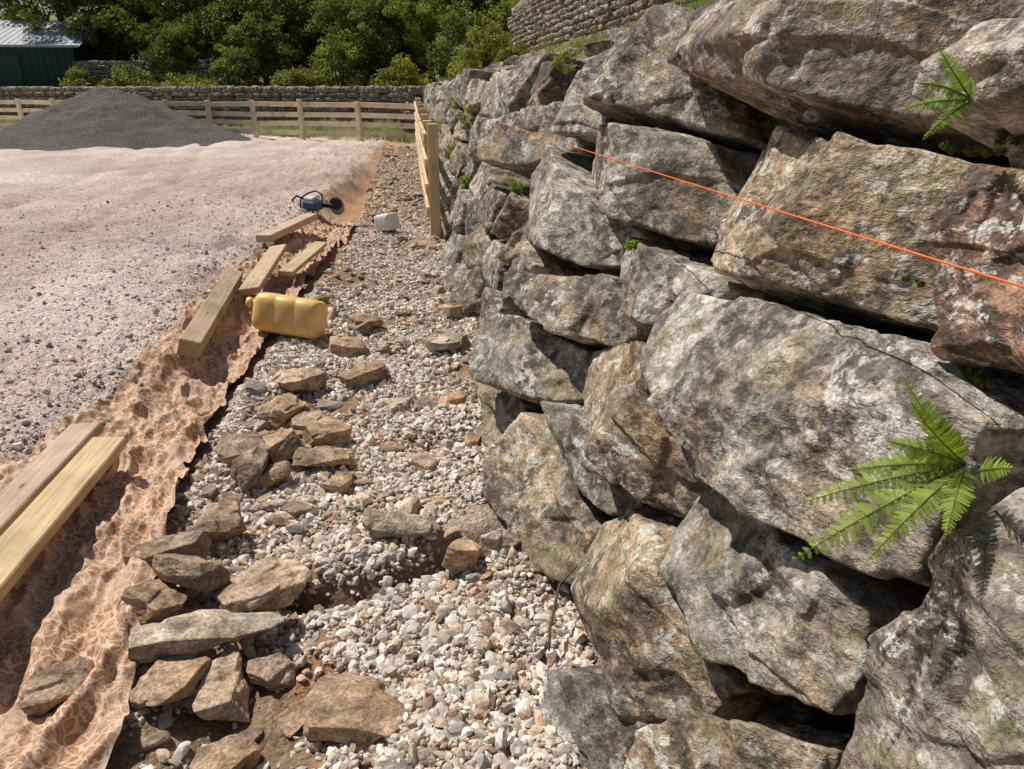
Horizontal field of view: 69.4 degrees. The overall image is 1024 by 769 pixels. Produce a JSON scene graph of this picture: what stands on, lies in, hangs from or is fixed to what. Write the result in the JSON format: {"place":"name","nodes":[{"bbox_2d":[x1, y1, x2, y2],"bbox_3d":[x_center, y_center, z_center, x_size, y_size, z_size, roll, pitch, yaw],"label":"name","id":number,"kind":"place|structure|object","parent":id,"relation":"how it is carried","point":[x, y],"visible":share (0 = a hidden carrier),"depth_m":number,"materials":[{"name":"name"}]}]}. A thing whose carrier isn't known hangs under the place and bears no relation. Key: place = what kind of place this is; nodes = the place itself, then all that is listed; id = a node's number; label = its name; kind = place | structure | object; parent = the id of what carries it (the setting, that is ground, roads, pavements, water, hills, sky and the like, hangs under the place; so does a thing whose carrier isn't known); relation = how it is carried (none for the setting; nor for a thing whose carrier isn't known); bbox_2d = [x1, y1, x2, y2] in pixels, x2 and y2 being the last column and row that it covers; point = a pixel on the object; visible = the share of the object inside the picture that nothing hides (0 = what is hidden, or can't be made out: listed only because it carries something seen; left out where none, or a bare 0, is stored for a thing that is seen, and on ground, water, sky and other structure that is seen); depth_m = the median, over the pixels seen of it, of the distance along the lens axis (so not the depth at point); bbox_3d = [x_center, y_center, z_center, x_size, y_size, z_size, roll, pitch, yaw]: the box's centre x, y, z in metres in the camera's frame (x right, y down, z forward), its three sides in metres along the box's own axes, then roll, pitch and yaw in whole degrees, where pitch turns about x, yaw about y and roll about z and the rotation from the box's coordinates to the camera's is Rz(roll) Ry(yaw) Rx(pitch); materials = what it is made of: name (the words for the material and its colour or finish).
{"place":"outdoors","nodes":[
{"label":"outdoors","id":0,"kind":"place"},
{"bbox_2d":[0,0,50,12],"label":"sky","id":1,"kind":"structure","parent":0,"point":[19,0],"materials":[{"name":"white"}]},
{"bbox_2d":[0,120,414,143],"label":"grass","id":2,"kind":"structure","parent":0,"point":[404,139],"depth_m":23.56,"materials":[{"name":"green plant"}]},
{"bbox_2d":[120,145,596,768],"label":"gravel","id":3,"kind":"structure","parent":0,"point":[472,687],"depth_m":2.67,"materials":[{"name":"beige gravel"}]},
{"bbox_2d":[245,292,327,338],"bbox_3d":[-1.505,-0.461,4.952,0.497,0.338,0.324,2,22,6],"label":"plastic jerrycan","id":4,"kind":"object","parent":3,"relation":"on","point":[288,315],"visible":1,"depth_m":4.81,"materials":[{"name":"yellow plastic"}]},
{"bbox_2d":[372,212,399,230],"bbox_3d":[-1.500,-1.935,8.795,0.308,0.234,0.200,17,28,37],"label":"plastic jerrycan","id":5,"kind":"object","parent":3,"relation":"on","point":[386,222],"visible":0.99,"depth_m":8.71,"materials":[{"name":"white plastic"}]},
{"bbox_2d":[0,0,932,768],"bbox_3d":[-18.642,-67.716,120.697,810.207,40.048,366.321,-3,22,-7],"label":"ground","id":6,"kind":"structure","parent":0,"point":[230,174],"depth_m":6.06,"materials":[{"name":"beige gravel"}]},
{"bbox_2d":[0,0,20,20],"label":"ash tree","id":7,"kind":"object","parent":6,"relation":"on","point":[9,9],"visible":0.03,"depth_m":41.13,"materials":[{"name":"green plant"}]},
{"bbox_2d":[0,0,84,20],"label":"broadleaf tree","id":8,"kind":"object","parent":6,"relation":"on","point":[12,16],"visible":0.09,"depth_m":39.28,"materials":[{"name":"green plant"}]},
{"bbox_2d":[0,20,129,86],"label":"green shed","id":9,"kind":"structure","parent":6,"relation":"on","point":[31,58],"depth_m":34.77,"materials":[{"name":"metal"}]},
{"bbox_2d":[0,54,24,86],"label":"door","id":10,"kind":"structure","parent":9,"relation":"in","point":[11,74],"depth_m":34.55,"materials":[{"name":"green metal"}]},
{"bbox_2d":[58,66,101,86],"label":"shrub","id":11,"kind":"object","parent":6,"relation":"on","point":[80,77],"visible":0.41,"depth_m":33.84,"materials":[{"name":"green plant"}]},
{"bbox_2d":[16,0,151,60],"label":"ash tree","id":12,"kind":"object","parent":6,"relation":"on","point":[36,18],"visible":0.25,"depth_m":36.21,"materials":[{"name":"green plant"}]},
{"bbox_2d":[42,0,181,60],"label":"hawthorn tree","id":13,"kind":"object","parent":6,"relation":"on","point":[126,43],"visible":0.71,"depth_m":35.79,"materials":[{"name":"green plant"}]},
{"bbox_2d":[0,87,251,150],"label":"gravel heap","id":14,"kind":"object","parent":6,"relation":"on","point":[102,117],"visible":0.99,"depth_m":20.16,"materials":[{"name":"grey gravel"}]},
{"bbox_2d":[98,62,158,86],"bbox_3d":[-16.487,-13.046,32.043,2.780,1.649,2.710,-8,23,-18],"label":"shrub","id":15,"kind":"object","parent":6,"relation":"on","point":[122,79],"visible":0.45,"depth_m":31.61,"materials":[{"name":"green plant"}]},
{"bbox_2d":[68,59,216,86],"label":"dry stone wall","id":16,"kind":"structure","parent":6,"relation":"on","point":[99,68],"depth_m":34.13,"materials":[{"name":"grey stone"}]},
{"bbox_2d":[0,193,329,461],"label":"field chippings","id":17,"kind":"object","parent":6,"relation":"on","point":[89,397],"visible":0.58,"depth_m":4.58,"materials":[{"name":"gravel"}]},
{"bbox_2d":[122,2,218,78],"bbox_3d":[-18.079,-19.744,39.605,6.183,8.457,6.137,-17,27,-36],"label":"broadleaf tree","id":18,"kind":"object","parent":6,"relation":"on","point":[151,16],"visible":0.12,"depth_m":37.95,"materials":[{"name":"green plant"}]},
{"bbox_2d":[130,19,216,82],"bbox_3d":[-15.418,-14.593,33.624,3.208,3.686,3.342,11,24,26],"label":"hawthorn tree","id":19,"kind":"object","parent":6,"relation":"on","point":[164,38],"visible":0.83,"depth_m":33.05,"materials":[{"name":"green plant"}]},
{"bbox_2d":[0,210,359,768],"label":"geotextile membrane","id":20,"kind":"object","parent":6,"relation":"on","point":[60,601],"visible":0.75,"depth_m":2.62,"materials":[{"name":"brown fabric"}]},
{"bbox_2d":[0,421,103,535],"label":"timber plank","id":21,"kind":"object","parent":20,"relation":"on","point":[21,491],"visible":1,"depth_m":2.75,"materials":[{"name":"brown wood"}]},
{"bbox_2d":[0,437,126,601],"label":"timber plank","id":22,"kind":"object","parent":20,"relation":"on","point":[28,534],"visible":1,"depth_m":2.51,"materials":[{"name":"beige wood"}]},
{"bbox_2d":[177,268,242,358],"bbox_3d":[-1.978,-0.519,4.928,0.141,0.148,1.704,-4,22,-10],"label":"timber sleeper","id":23,"kind":"object","parent":20,"relation":"on","point":[195,336],"visible":1,"depth_m":4.61,"materials":[{"name":"brown wood"}]},
{"bbox_2d":[238,244,286,294],"bbox_3d":[-1.991,-0.952,5.977,0.173,0.071,1.552,-3,22,-7],"label":"timber board","id":24,"kind":"object","parent":20,"relation":"on","point":[257,278],"visible":1,"depth_m":5.75,"materials":[{"name":"brown wood"}]},
{"bbox_2d":[255,213,316,241],"bbox_3d":[-2.305,-1.631,7.643,0.150,0.070,1.334,2,22,5],"label":"timber board","id":25,"kind":"object","parent":20,"relation":"on","point":[274,233],"visible":1,"depth_m":7.45,"materials":[{"name":"beige wood"}]},
{"bbox_2d":[278,241,326,275],"bbox_3d":[-1.851,-1.137,6.604,0.122,0.061,1.310,0,22,-1],"label":"timber board","id":26,"kind":"object","parent":20,"relation":"on","point":[296,264],"visible":1,"depth_m":6.44,"materials":[{"name":"beige wood"}]},
{"bbox_2d":[159,71,218,86],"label":"shrub","id":27,"kind":"object","parent":6,"relation":"on","point":[183,80],"visible":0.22,"depth_m":31.37,"materials":[{"name":"green plant"}]},
{"bbox_2d":[135,0,251,65],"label":"ash tree","id":28,"kind":"object","parent":6,"relation":"on","point":[241,17],"visible":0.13,"depth_m":35.62,"materials":[{"name":"green plant"}]},
{"bbox_2d":[0,99,415,141],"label":"post and rail fence","id":29,"kind":"object","parent":6,"relation":"on","point":[300,114],"visible":0.48,"depth_m":22.42,"materials":[{"name":"brown wood"}]},
{"bbox_2d":[0,85,425,123],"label":"dry stone wall","id":30,"kind":"structure","parent":6,"relation":"on","point":[371,93],"depth_m":26.54,"materials":[{"name":"grey stone"}]},
{"bbox_2d":[174,0,284,80],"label":"hawthorn tree","id":31,"kind":"object","parent":6,"relation":"on","point":[214,17],"visible":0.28,"depth_m":33.69,"materials":[{"name":"green plant"}]},
{"bbox_2d":[199,49,261,86],"bbox_3d":[-11.255,-12.424,29.950,2.304,2.081,2.553,14,26,31],"label":"shrub","id":32,"kind":"object","parent":6,"relation":"on","point":[219,69],"visible":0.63,"depth_m":29.51,"materials":[{"name":"green plant"}]},
{"bbox_2d":[213,11,306,85],"bbox_3d":[-10.406,-13.612,31.146,3.811,3.793,3.644,-9,23,-22],"label":"hawthorn tree","id":33,"kind":"object","parent":6,"relation":"on","point":[257,31],"visible":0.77,"depth_m":30.59,"materials":[{"name":"green plant"}]},
{"bbox_2d":[20,303,520,768],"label":"broken sandstone slabs","id":34,"kind":"structure","parent":6,"relation":"on","point":[351,708],"depth_m":2.27,"materials":[{"name":"stone"}]},
{"bbox_2d":[229,0,321,83],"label":"broadleaf tree","id":35,"kind":"object","parent":6,"relation":"on","point":[236,18],"visible":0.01,"depth_m":37.96,"materials":[{"name":"green plant"}]},
{"bbox_2d":[242,0,356,77],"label":"hawthorn tree","id":36,"kind":"object","parent":6,"relation":"on","point":[293,12],"visible":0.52,"depth_m":32.46,"materials":[{"name":"green plant"}]},
{"bbox_2d":[269,66,336,86],"bbox_3d":[-7.843,-11.562,28.649,2.875,1.501,3.076,-11,24,-27],"label":"shrub","id":37,"kind":"object","parent":6,"relation":"on","point":[289,78],"visible":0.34,"depth_m":27.88,"materials":[{"name":"green plant"}]},
{"bbox_2d":[109,40,511,101],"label":"grass","id":38,"kind":"structure","parent":6,"relation":"on","point":[446,77],"depth_m":26.47,"materials":[{"name":"green plant"}]},
{"bbox_2d":[291,190,343,214],"bbox_3d":[-2.371,-2.203,8.958,0.732,0.284,0.234,3,22,8],"label":"disc cutter","id":39,"kind":"object","parent":6,"relation":"on","point":[335,205],"visible":0.98,"depth_m":8.91,"materials":[{"name":"blue plastic"}]},
{"bbox_2d":[93,145,557,768],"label":"rubble","id":40,"kind":"object","parent":6,"relation":"on","point":[293,721],"visible":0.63,"depth_m":3.13,"materials":[{"name":"stone"}]},
{"bbox_2d":[306,28,373,86],"bbox_3d":[-6.670,-12.124,28.323,2.770,2.869,2.816,-15,26,-33],"label":"shrub","id":41,"kind":"object","parent":6,"relation":"on","point":[338,64],"visible":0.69,"depth_m":28.06,"materials":[{"name":"green plant"}]},
{"bbox_2d":[299,0,413,85],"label":"ash tree","id":42,"kind":"object","parent":6,"relation":"on","point":[305,1],"depth_m":35.91,"materials":[{"name":"green plant"}]},
{"bbox_2d":[304,0,416,85],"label":"hawthorn tree","id":43,"kind":"object","parent":6,"relation":"on","point":[352,18],"visible":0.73,"depth_m":28.78,"materials":[{"name":"green plant"}]},
{"bbox_2d":[335,0,464,73],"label":"broadleaf tree","id":44,"kind":"object","parent":6,"relation":"on","point":[399,37],"visible":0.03,"depth_m":34.22,"materials":[{"name":"green plant"}]},
{"bbox_2d":[369,52,433,97],"bbox_3d":[-3.906,-11.167,27.147,2.673,1.919,2.757,-3,22,-7],"label":"shrub","id":45,"kind":"object","parent":6,"relation":"on","point":[399,73],"visible":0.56,"depth_m":26.76,"materials":[{"name":"green plant"}]},
{"bbox_2d":[370,0,459,80],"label":"ash tree","id":46,"kind":"object","parent":6,"relation":"on","point":[424,9],"visible":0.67,"depth_m":28.69,"materials":[{"name":"green plant"}]},
{"bbox_2d":[359,0,490,81],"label":"hawthorn tree","id":47,"kind":"object","parent":6,"relation":"on","point":[452,8],"visible":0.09,"depth_m":31.29,"materials":[{"name":"green plant"}]},
{"bbox_2d":[414,97,440,236],"bbox_3d":[-1.769,-4.658,14.535,0.172,1.757,13.281,-3,22,-7],"label":"trench side fence","id":48,"kind":"object","parent":6,"relation":"on","point":[426,134],"visible":0.95,"depth_m":8.54,"materials":[{"name":"beige wood"}]},
{"bbox_2d":[408,8,472,77],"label":"broadleaf tree","id":49,"kind":"object","parent":6,"relation":"on","point":[465,13],"depth_m":43.10,"materials":[{"name":"green plant"}]},
{"bbox_2d":[425,0,488,77],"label":"shrub","id":50,"kind":"object","parent":6,"relation":"on","point":[457,24],"visible":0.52,"depth_m":26.34,"materials":[{"name":"green plant"}]},
{"bbox_2d":[410,0,512,35],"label":"ash tree","id":51,"kind":"object","parent":6,"relation":"on","point":[504,28],"visible":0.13,"depth_m":34.02,"materials":[{"name":"green plant"}]},
{"bbox_2d":[445,19,512,75],"bbox_3d":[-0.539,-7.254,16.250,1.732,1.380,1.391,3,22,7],"label":"goat willow shrub","id":52,"kind":"object","parent":6,"relation":"on","point":[488,41],"visible":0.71,"depth_m":15.99,"materials":[{"name":"green plant"}]},
{"bbox_2d":[482,0,510,35],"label":"broadleaf tree","id":53,"kind":"object","parent":6,"relation":"on","point":[492,2],"visible":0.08,"depth_m":42.34,"materials":[{"name":"green plant"}]},
{"bbox_2d":[484,0,520,39],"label":"shrub","id":54,"kind":"object","parent":6,"relation":"on","point":[506,8],"visible":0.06,"depth_m":27.11,"materials":[{"name":"green plant"}]},
{"bbox_2d":[491,38,529,64],"bbox_3d":[0.138,-5.718,13.159,1.078,0.811,1.019,-3,22,-7],"label":"shrub","id":55,"kind":"object","parent":6,"relation":"on","point":[503,55],"visible":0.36,"depth_m":13.04,"materials":[{"name":"green plant"}]},
{"bbox_2d":[456,28,629,76],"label":"loose boulders","id":56,"kind":"object","parent":6,"relation":"on","point":[588,48],"visible":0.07,"depth_m":6.76,"materials":[{"name":"stone"}]},
{"bbox_2d":[548,565,577,651],"bbox_3d":[0.147,0.701,2.349,0.043,0.125,0.290,8,23,20],"label":"tree root","id":57,"kind":"object","parent":6,"relation":"on","point":[554,608],"visible":1,"depth_m":2.33,"materials":[{"name":"plant"}]},
{"bbox_2d":[508,0,696,52],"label":"dry stone wall","id":58,"kind":"structure","parent":6,"relation":"on","point":[531,23],"depth_m":12.40,"materials":[{"name":"grey stone"}]},
{"bbox_2d":[486,0,768,151],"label":"grass","id":59,"kind":"structure","parent":6,"relation":"on","point":[693,6],"depth_m":8.75,"materials":[{"name":"green plant"}]},
{"bbox_2d":[413,0,1023,768],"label":"boulder retaining wall","id":60,"kind":"structure","parent":6,"relation":"on","point":[671,430],"depth_m":1.60,"materials":[{"name":"stone"}]},
{"bbox_2d":[435,47,642,250],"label":"wall joint plants","id":61,"kind":"object","parent":60,"relation":"on","point":[628,244],"depth_m":5.01,"materials":[{"name":"green plant"}]},
{"bbox_2d":[496,120,1023,288],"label":"string line","id":62,"kind":"object","parent":60,"relation":"on","point":[943,262],"visible":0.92,"depth_m":1.19,"materials":[{"name":"fabric"}]},
{"bbox_2d":[789,376,1013,562],"bbox_3d":[0.523,0.127,1.022,0.240,0.232,0.185,7,23,17],"label":"fern","id":63,"kind":"object","parent":60,"relation":"attached to","point":[945,442],"visible":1,"depth_m":1.01,"materials":[{"name":"green plant"}]},
{"bbox_2d":[901,46,976,138],"bbox_3d":[0.662,-0.438,1.114,0.100,0.132,0.111,3,22,8],"label":"fern","id":64,"kind":"object","parent":60,"relation":"attached to","point":[965,97],"visible":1,"depth_m":1.13,"materials":[{"name":"green plant"}]},
{"bbox_2d":[901,128,1023,389],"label":"moss","id":65,"kind":"object","parent":60,"relation":"on","point":[979,380],"visible":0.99,"depth_m":1.20,"materials":[{"name":"green plant"}]}
]}

